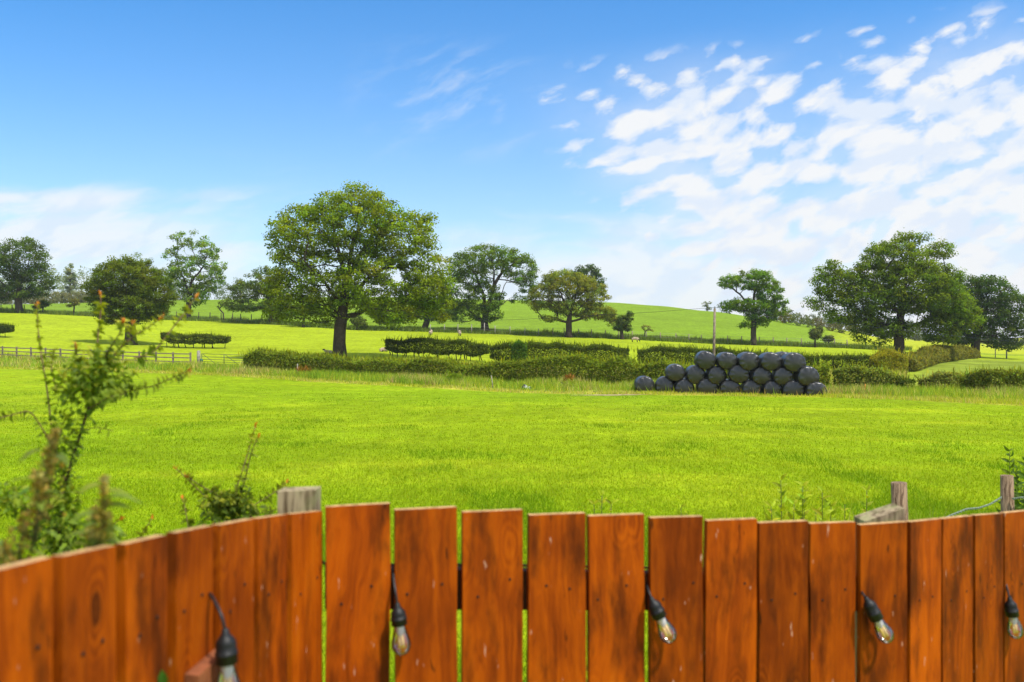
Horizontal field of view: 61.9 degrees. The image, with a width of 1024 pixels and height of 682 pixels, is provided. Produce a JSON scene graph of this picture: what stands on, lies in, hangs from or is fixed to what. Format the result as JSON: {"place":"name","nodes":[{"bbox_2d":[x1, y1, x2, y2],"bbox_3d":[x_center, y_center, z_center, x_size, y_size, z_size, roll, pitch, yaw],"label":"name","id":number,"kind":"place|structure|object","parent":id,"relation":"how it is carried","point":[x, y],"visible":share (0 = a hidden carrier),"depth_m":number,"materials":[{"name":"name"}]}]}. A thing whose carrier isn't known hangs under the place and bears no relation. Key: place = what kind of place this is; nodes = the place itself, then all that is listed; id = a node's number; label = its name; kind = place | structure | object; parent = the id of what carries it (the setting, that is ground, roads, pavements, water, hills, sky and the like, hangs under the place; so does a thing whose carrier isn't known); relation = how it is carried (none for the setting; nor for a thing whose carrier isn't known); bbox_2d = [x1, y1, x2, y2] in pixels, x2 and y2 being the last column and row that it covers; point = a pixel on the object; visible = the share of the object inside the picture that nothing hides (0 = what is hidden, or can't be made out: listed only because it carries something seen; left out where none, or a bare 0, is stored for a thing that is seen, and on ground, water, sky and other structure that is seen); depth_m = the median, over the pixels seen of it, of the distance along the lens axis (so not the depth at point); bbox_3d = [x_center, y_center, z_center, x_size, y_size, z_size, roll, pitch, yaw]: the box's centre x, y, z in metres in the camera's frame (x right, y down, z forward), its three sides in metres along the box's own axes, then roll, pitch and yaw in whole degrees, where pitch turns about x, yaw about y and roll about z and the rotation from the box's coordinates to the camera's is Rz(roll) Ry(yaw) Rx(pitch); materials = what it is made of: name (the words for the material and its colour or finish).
{"place":"outdoors","nodes":[
{"label":"outdoors","id":0,"kind":"place"},
{"bbox_2d":[0,297,1023,681],"bbox_3d":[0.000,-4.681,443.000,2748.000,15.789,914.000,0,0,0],"label":"ground","id":1,"kind":"structure","parent":0,"point":[62,331],"depth_m":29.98,"materials":[{"name":"green plant"}]},
{"bbox_2d":[0,322,18,336],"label":"hedge","id":2,"kind":"object","parent":1,"relation":"on","point":[5,328],"visible":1,"depth_m":116.73,"materials":[{"name":"green plant"}]},
{"bbox_2d":[0,236,58,312],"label":"oak tree","id":3,"kind":"object","parent":1,"relation":"on","point":[19,275],"visible":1,"depth_m":164.03,"materials":[{"name":"green plant"}]},
{"bbox_2d":[32,299,51,311],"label":"hawthorn bush","id":4,"kind":"object","parent":1,"relation":"on","point":[43,304],"visible":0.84,"depth_m":167.67,"materials":[{"name":"green plant"}]},
{"bbox_2d":[0,290,125,304],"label":"scrub","id":5,"kind":"object","parent":1,"relation":"on","point":[60,297],"visible":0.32,"depth_m":240.05,"materials":[{"name":"green plant"}]},
{"bbox_2d":[63,263,78,293],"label":"poplar tree","id":6,"kind":"object","parent":1,"relation":"on","point":[70,279],"visible":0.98,"depth_m":329.37,"materials":[{"name":"green plant"}]},
{"bbox_2d":[0,428,142,565],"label":"flowering weed","id":7,"kind":"object","parent":1,"relation":"on","point":[99,515],"visible":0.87,"depth_m":1.30,"materials":[{"name":"green plant"}]},
{"bbox_2d":[65,298,80,313],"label":"thorn tree","id":8,"kind":"object","parent":1,"relation":"on","point":[76,301],"visible":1,"depth_m":163.82,"materials":[{"name":"green plant"}]},
{"bbox_2d":[0,346,190,363],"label":"rail fence","id":9,"kind":"object","parent":1,"relation":"on","point":[60,353],"visible":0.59,"depth_m":84.14,"materials":[{"name":"grey wood"}]},
{"bbox_2d":[0,290,200,555],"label":"thorny shrub","id":10,"kind":"object","parent":1,"relation":"on","point":[97,377],"visible":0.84,"depth_m":2.34,"materials":[{"name":"green plant"}]},
{"bbox_2d":[106,252,153,311],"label":"oak tree","id":11,"kind":"object","parent":1,"relation":"on","point":[114,257],"visible":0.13,"depth_m":176.78,"materials":[{"name":"green plant"}]},
{"bbox_2d":[80,254,180,344],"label":"oak tree","id":12,"kind":"object","parent":1,"relation":"on","point":[114,293],"visible":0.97,"depth_m":110.49,"materials":[{"name":"green plant"}]},
{"bbox_2d":[1,304,263,319],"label":"wire fence","id":13,"kind":"object","parent":1,"relation":"on","point":[187,314],"visible":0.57,"depth_m":165.55,"materials":[{"name":"grey"}]},
{"bbox_2d":[0,264,288,304],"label":"wood","id":14,"kind":"object","parent":1,"relation":"on","point":[221,292],"visible":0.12,"depth_m":343.79,"materials":[{"name":"green plant"}]},
{"bbox_2d":[0,486,321,681],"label":"garden fence","id":15,"kind":"object","parent":1,"relation":"on","point":[143,609],"visible":1,"depth_m":1.43,"materials":[{"name":"orange wood"}]},
{"bbox_2d":[158,670,167,681],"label":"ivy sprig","id":16,"kind":"object","parent":15,"relation":"attached to","point":[162,676],"visible":1,"depth_m":1.37,"materials":[{"name":"green plant"}]},
{"bbox_2d":[184,649,235,681],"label":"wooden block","id":17,"kind":"structure","parent":15,"relation":"attached to","point":[204,669],"depth_m":1.48,"materials":[{"name":"brown wood"}]},
{"bbox_2d":[161,228,227,317],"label":"ash tree","id":18,"kind":"object","parent":1,"relation":"on","point":[176,272],"visible":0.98,"depth_m":167.35,"materials":[{"name":"green plant"}]},
{"bbox_2d":[160,330,230,347],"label":"hedge","id":19,"kind":"object","parent":1,"relation":"on","point":[206,338],"visible":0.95,"depth_m":109.18,"materials":[{"name":"green plant"}]},
{"bbox_2d":[197,350,200,363],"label":"gate post","id":20,"kind":"object","parent":1,"relation":"on","point":[198,355],"visible":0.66,"depth_m":77.36,"materials":[{"name":"grey wood"}]},
{"bbox_2d":[134,422,290,538],"bbox_3d":[-0.988,0.498,2.800,0.524,0.438,0.327,0,0,0],"label":"thorny shrub","id":21,"kind":"object","parent":1,"relation":"on","point":[230,509],"visible":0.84,"depth_m":2.75,"materials":[{"name":"green plant"}]},
{"bbox_2d":[200,354,241,364],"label":"field gate","id":22,"kind":"structure","parent":1,"relation":"on","point":[221,357],"depth_m":76.54,"materials":[{"name":"grey metal"}]},
{"bbox_2d":[216,297,231,320],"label":"thorn tree","id":23,"kind":"object","parent":1,"relation":"on","point":[226,299],"visible":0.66,"depth_m":161.81,"materials":[{"name":"green plant"}]},
{"bbox_2d":[221,265,293,320],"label":"thorn tree","id":24,"kind":"object","parent":1,"relation":"on","point":[236,289],"visible":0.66,"depth_m":157.01,"materials":[{"name":"green plant"}]},
{"bbox_2d":[295,364,311,373],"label":"bush","id":25,"kind":"object","parent":1,"relation":"on","point":[301,369],"visible":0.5,"depth_m":66.39,"materials":[{"name":"brown plant"}]},
{"bbox_2d":[286,305,320,326],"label":"thorn tree","id":26,"kind":"object","parent":1,"relation":"on","point":[303,325],"visible":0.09,"depth_m":151.73,"materials":[{"name":"green plant"}]},
{"bbox_2d":[257,179,459,355],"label":"oak tree","id":27,"kind":"object","parent":1,"relation":"on","point":[379,229],"visible":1,"depth_m":86.67,"materials":[{"name":"green plant"}]},
{"bbox_2d":[349,315,367,329],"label":"thorn tree","id":28,"kind":"object","parent":1,"relation":"on","point":[357,322],"visible":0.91,"depth_m":148.56,"materials":[{"name":"green plant"}]},
{"bbox_2d":[366,311,403,328],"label":"thorn tree","id":29,"kind":"object","parent":1,"relation":"on","point":[370,316],"visible":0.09,"depth_m":148.41,"materials":[{"name":"green plant"}]},
{"bbox_2d":[401,273,458,328],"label":"oak tree","id":30,"kind":"object","parent":1,"relation":"on","point":[426,322],"visible":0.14,"depth_m":149.50,"materials":[{"name":"green plant"}]},
{"bbox_2d":[381,333,492,360],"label":"hedge","id":31,"kind":"object","parent":1,"relation":"on","point":[478,349],"visible":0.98,"depth_m":88.01,"materials":[{"name":"green plant"}]},
{"bbox_2d":[444,369,464,382],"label":"bush","id":32,"kind":"object","parent":1,"relation":"on","point":[454,375],"visible":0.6,"depth_m":59.82,"materials":[{"name":"green plant"}]},
{"bbox_2d":[0,307,912,350],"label":"fence","id":33,"kind":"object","parent":1,"relation":"on","point":[694,339],"depth_m":146.79,"materials":[{"name":"brown wood"}]},
{"bbox_2d":[430,323,538,335],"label":"wire fence","id":34,"kind":"object","parent":1,"relation":"on","point":[484,329],"visible":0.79,"depth_m":146.25,"materials":[{"name":"grey wood"}]},
{"bbox_2d":[443,243,541,330],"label":"oak tree","id":35,"kind":"object","parent":1,"relation":"on","point":[483,265],"visible":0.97,"depth_m":148.90,"materials":[{"name":"green plant"}]},
{"bbox_2d":[509,338,527,360],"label":"bush","id":36,"kind":"object","parent":1,"relation":"on","point":[515,344],"visible":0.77,"depth_m":83.58,"materials":[{"name":"green plant"}]},
{"bbox_2d":[238,345,841,386],"bbox_3d":[-0.608,1.687,63.987,47.263,3.077,3.693,0,0,21],"label":"hedge","id":37,"kind":"object","parent":1,"relation":"on","point":[389,364],"visible":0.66,"depth_m":64.32,"materials":[{"name":"green plant"}]},
{"bbox_2d":[484,337,631,364],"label":"hedge","id":38,"kind":"object","parent":1,"relation":"on","point":[504,348],"visible":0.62,"depth_m":83.71,"materials":[{"name":"green plant"}]},
{"bbox_2d":[562,373,575,383],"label":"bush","id":39,"kind":"object","parent":1,"relation":"on","point":[568,376],"visible":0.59,"depth_m":57.94,"materials":[{"name":"brown plant"}]},
{"bbox_2d":[524,268,617,337],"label":"oak tree","id":40,"kind":"object","parent":1,"relation":"on","point":[567,281],"visible":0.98,"depth_m":141.98,"materials":[{"name":"green plant"}]},
{"bbox_2d":[570,263,606,302],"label":"oak tree","id":41,"kind":"object","parent":1,"relation":"on","point":[591,270],"visible":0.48,"depth_m":213.74,"materials":[{"name":"green plant"}]},
{"bbox_2d":[586,489,619,681],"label":"tall weed","id":42,"kind":"object","parent":1,"relation":"on","point":[603,501],"visible":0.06,"depth_m":5.13,"materials":[{"name":"green"}]},
{"bbox_2d":[325,502,906,681],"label":"garden fence","id":43,"kind":"object","parent":1,"relation":"on","point":[751,599],"visible":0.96,"depth_m":2.19,"materials":[{"name":"orange wood"}]},
{"bbox_2d":[322,560,647,568],"bbox_3d":[0.446,0.587,2.299,3.254,0.434,0.677,0,0,-36],"label":"light cable","id":44,"kind":"object","parent":43,"relation":"attached to","point":[458,564],"visible":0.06,"depth_m":2.12,"materials":[{"name":"black rubber"}]},
{"bbox_2d":[208,592,240,681],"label":"festoon light","id":45,"kind":"object","parent":44,"relation":"hanging from","point":[226,655],"visible":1,"depth_m":1.48,"materials":[{"name":"black plastic"}]},
{"bbox_2d":[391,568,410,655],"bbox_3d":[-0.273,0.645,2.023,0.074,0.194,0.046,0,0,36],"label":"festoon light","id":46,"kind":"object","parent":44,"relation":"hanging from","point":[398,619],"visible":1,"depth_m":2.01,"materials":[{"name":"black plastic"}]},
{"bbox_2d":[645,582,676,643],"bbox_3d":[0.379,0.705,2.197,0.089,0.145,0.054,0,0,24],"label":"festoon light","id":47,"kind":"object","parent":43,"relation":"hanging from","point":[658,614],"visible":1,"depth_m":2.19,"materials":[{"name":"black rubber"}]},
{"bbox_2d":[861,591,893,643],"bbox_3d":[1.010,0.766,2.370,0.094,0.143,0.056,0,0,21],"label":"festoon light","id":48,"kind":"object","parent":43,"relation":"hanging from","point":[873,612],"visible":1,"depth_m":2.36,"materials":[{"name":"clear glass"}]},
{"bbox_2d":[612,310,633,339],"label":"hawthorn bush","id":49,"kind":"object","parent":1,"relation":"on","point":[625,320],"visible":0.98,"depth_m":141.62,"materials":[{"name":"green plant"}]},
{"bbox_2d":[634,376,654,391],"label":"silage bale","id":50,"kind":"object","parent":1,"relation":"on","point":[642,382],"visible":0.81,"depth_m":51.28},
{"bbox_2d":[641,324,654,336],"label":"sapling","id":51,"kind":"object","parent":1,"relation":"on","point":[645,326],"visible":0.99,"depth_m":144.96,"materials":[{"name":"green plant"}]},
{"bbox_2d":[655,376,673,391],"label":"silage bale","id":52,"kind":"object","parent":1,"relation":"on","point":[661,382],"visible":0.77,"depth_m":50.85},
{"bbox_2d":[674,378,693,392],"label":"silage bale","id":53,"kind":"object","parent":1,"relation":"on","point":[684,384],"visible":0.68,"depth_m":50.42},
{"bbox_2d":[664,364,684,380],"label":"silage bale","id":54,"kind":"object","parent":53,"relation":"on","point":[674,372],"visible":0.98,"depth_m":50.62},
{"bbox_2d":[685,365,704,383],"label":"silage bale","id":55,"kind":"object","parent":53,"relation":"on","point":[694,374],"visible":0.94,"depth_m":50.19},
{"bbox_2d":[555,328,847,345],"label":"wire fence","id":56,"kind":"object","parent":1,"relation":"on","point":[605,332],"visible":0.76,"depth_m":142.75,"materials":[{"name":"brown wood"}]},
{"bbox_2d":[701,301,711,310],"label":"ash tree","id":57,"kind":"object","parent":1,"relation":"on","point":[707,308],"visible":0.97,"depth_m":221.95,"materials":[{"name":"green plant"}]},
{"bbox_2d":[696,378,718,393],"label":"silage bale","id":58,"kind":"object","parent":1,"relation":"on","point":[706,385],"visible":0.77,"depth_m":49.91},
{"bbox_2d":[705,366,726,383],"bbox_3d":[11.995,1.998,50.356,1.124,1.064,1.340,0,0,0],"label":"silage bale","id":59,"kind":"object","parent":58,"relation":"on","point":[716,375],"visible":0.88,"depth_m":49.74},
{"bbox_2d":[694,351,715,369],"bbox_3d":[11.447,1.131,50.578,1.209,1.103,1.345,0,0,0],"label":"silage bale","id":60,"kind":"object","parent":59,"relation":"on","point":[705,360],"visible":0.95,"depth_m":49.97},
{"bbox_2d":[716,352,736,369],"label":"silage bale","id":61,"kind":"object","parent":59,"relation":"on","point":[726,360],"visible":0.96,"depth_m":49.51},
{"bbox_2d":[712,306,715,354],"bbox_3d":[14.660,0.422,62.000,0.312,5.889,0.230,0,0,0],"label":"utility pole","id":62,"kind":"object","parent":1,"relation":"on","point":[714,327],"visible":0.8,"depth_m":61.92,"materials":[{"name":"wood"}]},
{"bbox_2d":[198,307,1014,341],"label":"overhead cable","id":63,"kind":"object","parent":62,"relation":"attached to","point":[599,315],"visible":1,"depth_m":71.36,"materials":[{"name":"black rubber"}]},
{"bbox_2d":[633,342,824,367],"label":"hedge","id":64,"kind":"object","parent":1,"relation":"on","point":[663,349],"visible":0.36,"depth_m":81.11,"materials":[{"name":"green plant"}]},
{"bbox_2d":[718,379,740,393],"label":"silage bale","id":65,"kind":"object","parent":1,"relation":"on","point":[727,385],"visible":0.73,"depth_m":49.44},
{"bbox_2d":[727,365,749,382],"bbox_3d":[13.222,1.919,49.856,1.214,1.049,1.341,0,0,10],"label":"silage bale","id":66,"kind":"object","parent":65,"relation":"on","point":[737,373],"visible":0.96,"depth_m":49.24},
{"bbox_2d":[737,352,758,370],"bbox_3d":[13.705,1.179,49.656,1.244,1.090,1.340,0,0,0],"label":"silage bale","id":67,"kind":"object","parent":66,"relation":"on","point":[748,361],"visible":0.91,"depth_m":49.04},
{"bbox_2d":[740,379,760,394],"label":"silage bale","id":68,"kind":"object","parent":1,"relation":"on","point":[750,386],"visible":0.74,"depth_m":48.97},
{"bbox_2d":[749,367,772,384],"bbox_3d":[14.365,2.011,49.378,1.168,1.024,1.340,0,0,0],"label":"silage bale","id":69,"kind":"object","parent":68,"relation":"on","point":[760,376],"visible":0.91,"depth_m":48.76},
{"bbox_2d":[759,352,781,370],"bbox_3d":[14.839,1.172,49.178,1.257,1.076,1.342,0,0,0],"label":"silage bale","id":70,"kind":"object","parent":69,"relation":"on","point":[770,361],"visible":0.91,"depth_m":48.57},
{"bbox_2d":[716,268,790,344],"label":"oak tree","id":71,"kind":"object","parent":1,"relation":"on","point":[758,317],"visible":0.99,"depth_m":139.22,"materials":[{"name":"green plant"}]},
{"bbox_2d":[761,380,782,394],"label":"silage bale","id":72,"kind":"object","parent":1,"relation":"on","point":[768,386],"visible":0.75,"depth_m":48.52},
{"bbox_2d":[782,380,804,394],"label":"silage bale","id":73,"kind":"object","parent":1,"relation":"on","point":[793,387],"visible":0.73,"depth_m":48.05},
{"bbox_2d":[772,367,792,384],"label":"silage bale","id":74,"kind":"object","parent":73,"relation":"on","point":[782,376],"visible":0.87,"depth_m":48.30},
{"bbox_2d":[781,352,805,371],"bbox_3d":[16.000,1.209,48.678,1.298,1.124,1.344,0,0,0],"label":"silage bale","id":75,"kind":"object","parent":74,"relation":"on","point":[793,362],"visible":0.93,"depth_m":48.07},
{"bbox_2d":[763,473,836,521],"bbox_3d":[1.814,1.531,5.232,0.702,1.465,0.458,0,0,-38],"label":"tall weed","id":76,"kind":"object","parent":1,"relation":"on","point":[802,498],"visible":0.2,"depth_m":5.21,"materials":[{"name":"green plant"}]},
{"bbox_2d":[805,382,826,395],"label":"silage bale","id":77,"kind":"object","parent":1,"relation":"on","point":[811,387],"visible":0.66,"depth_m":47.59},
{"bbox_2d":[793,366,818,385],"bbox_3d":[16.663,1.978,48.389,1.240,1.140,1.341,0,0,0],"label":"silage bale","id":78,"kind":"object","parent":77,"relation":"on","point":[806,375],"visible":0.88,"depth_m":47.78},
{"bbox_2d":[808,325,824,346],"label":"tree","id":79,"kind":"object","parent":1,"relation":"on","point":[815,333],"visible":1,"depth_m":137.64,"materials":[{"name":"green plant"}]},
{"bbox_2d":[776,311,859,334],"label":"gorse scrub","id":80,"kind":"object","parent":1,"relation":"on","point":[784,319],"visible":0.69,"depth_m":192.12,"materials":[{"name":"green plant"}]},
{"bbox_2d":[820,335,834,342],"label":"hawthorn bush","id":81,"kind":"object","parent":1,"relation":"on","point":[829,338],"visible":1,"depth_m":140.66,"materials":[{"name":"green plant"}]},
{"bbox_2d":[816,350,872,368],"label":"hedge","id":82,"kind":"object","parent":1,"relation":"on","point":[848,358],"visible":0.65,"depth_m":78.90,"materials":[{"name":"green plant"}]},
{"bbox_2d":[839,485,876,520],"bbox_3d":[2.115,1.561,5.297,0.408,1.405,0.562,0,0,35],"label":"tall weed","id":83,"kind":"object","parent":1,"relation":"on","point":[866,504],"visible":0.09,"depth_m":5.11,"materials":[{"name":"green"}]},
{"bbox_2d":[708,502,1021,521],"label":"fence foot grass","id":84,"kind":"structure","parent":1,"relation":"on","point":[863,511],"depth_m":10.82,"materials":[{"name":"plant"}]},
{"bbox_2d":[831,361,910,388],"bbox_3d":[22.700,2.203,54.053,4.704,2.009,1.987,0,0,36],"label":"hedge","id":85,"kind":"object","parent":1,"relation":"on","point":[865,372],"visible":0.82,"depth_m":53.87,"materials":[{"name":"green plant"}]},
{"bbox_2d":[869,346,911,372],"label":"bush","id":86,"kind":"object","parent":1,"relation":"on","point":[881,356],"visible":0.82,"depth_m":76.16,"materials":[{"name":"green plant"}]},
{"bbox_2d":[800,230,984,353],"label":"oak tree","id":87,"kind":"object","parent":1,"relation":"on","point":[930,274],"visible":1,"depth_m":103.85,"materials":[{"name":"green plant"}]},
{"bbox_2d":[891,481,907,520],"bbox_3d":[2.571,1.698,5.600,0.162,1.542,0.107,0,0,0],"label":"farm post","id":88,"kind":"object","parent":1,"relation":"on","point":[899,497],"visible":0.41,"depth_m":5.56,"materials":[{"name":"wood"}]},
{"bbox_2d":[946,496,1023,516],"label":"twisted wire","id":89,"kind":"object","parent":88,"relation":"attached to","point":[976,508],"visible":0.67,"depth_m":6.60,"materials":[{"name":"metal"}]},
{"bbox_2d":[785,309,1023,344],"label":"trees","id":90,"kind":"object","parent":1,"relation":"on","point":[917,338],"visible":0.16,"depth_m":319.65,"materials":[{"name":"green plant"}]},
{"bbox_2d":[897,374,918,388],"bbox_3d":[24.267,2.588,52.503,1.385,1.245,0.912,0,0,0],"label":"bush","id":91,"kind":"object","parent":1,"relation":"on","point":[910,381],"visible":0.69,"depth_m":52.30,"materials":[{"name":"green plant"}]},
{"bbox_2d":[890,343,980,371],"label":"hedge","id":92,"kind":"object","parent":1,"relation":"on","point":[922,357],"visible":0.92,"depth_m":97.86,"materials":[{"name":"green plant"}]},
{"bbox_2d":[914,366,965,388],"bbox_3d":[26.509,2.332,52.875,3.752,1.726,1.939,0,0,38],"label":"hedge","id":93,"kind":"object","parent":1,"relation":"on","point":[938,375],"visible":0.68,"depth_m":52.34,"materials":[{"name":"green plant"}]},
{"bbox_2d":[905,510,1023,681],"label":"garden fence","id":94,"kind":"object","parent":1,"relation":"on","point":[963,571],"visible":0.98,"depth_m":2.59,"materials":[{"name":"orange wood"}]},
{"bbox_2d":[1005,584,1023,638],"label":"festoon light","id":95,"kind":"object","parent":94,"relation":"hanging from","point":[1011,611],"visible":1,"depth_m":2.70,"materials":[{"name":"glass"}]},
{"bbox_2d":[959,366,988,388],"bbox_3d":[27.343,2.284,50.510,1.571,1.721,1.361,0,0,31],"label":"bush","id":96,"kind":"object","parent":1,"relation":"on","point":[965,373],"visible":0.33,"depth_m":50.18,"materials":[{"name":"green plant"}]},
{"bbox_2d":[925,274,1023,357],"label":"oak tree","id":97,"kind":"object","parent":1,"relation":"on","point":[1000,304],"visible":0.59,"depth_m":124.47,"materials":[{"name":"green plant"}]},
{"bbox_2d":[953,364,1023,389],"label":"hedge","id":98,"kind":"object","parent":1,"relation":"on","point":[995,375],"visible":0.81,"depth_m":49.09,"materials":[{"name":"green plant"}]},
{"bbox_2d":[1000,474,1014,511],"bbox_3d":[4.077,1.800,7.000,0.131,1.396,0.106,0,0,0],"label":"farm post","id":99,"kind":"object","parent":1,"relation":"on","point":[1007,491],"visible":0.35,"depth_m":6.96,"materials":[{"name":"wood"}]},
{"bbox_2d":[996,445,1023,512],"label":"nettle","id":100,"kind":"object","parent":1,"relation":"on","point":[1018,505],"visible":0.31,"depth_m":7.12,"materials":[{"name":"green plant"}]},
{"bbox_2d":[0,350,1023,400],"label":"verge grass","id":101,"kind":"structure","parent":0,"point":[583,385],"depth_m":59.75,"materials":[{"name":"green plant"}]},
{"bbox_2d":[0,366,1023,405],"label":"margin grass","id":102,"kind":"structure","parent":0,"point":[1014,401],"depth_m":50.75,"materials":[{"name":"green plant"}]},
{"bbox_2d":[0,0,1023,337],"label":"sky","id":103,"kind":"structure","parent":0,"point":[671,148],"materials":[{"name":"blue"}]},
{"bbox_2d":[238,358,907,385],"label":"hedgerow grass","id":104,"kind":"structure","parent":0,"point":[831,377],"depth_m":71.35,"materials":[{"name":"plant"}]},
{"bbox_2d":[358,355,829,370],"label":"pasture fringe grass","id":105,"kind":"structure","parent":0,"point":[413,357],"depth_m":86.07,"materials":[{"name":"plant"}]},
{"bbox_2d":[593,394,647,395],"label":"bare ground","id":106,"kind":"structure","parent":0,"point":[617,394],"depth_m":49.58,"materials":[{"name":"soil"}]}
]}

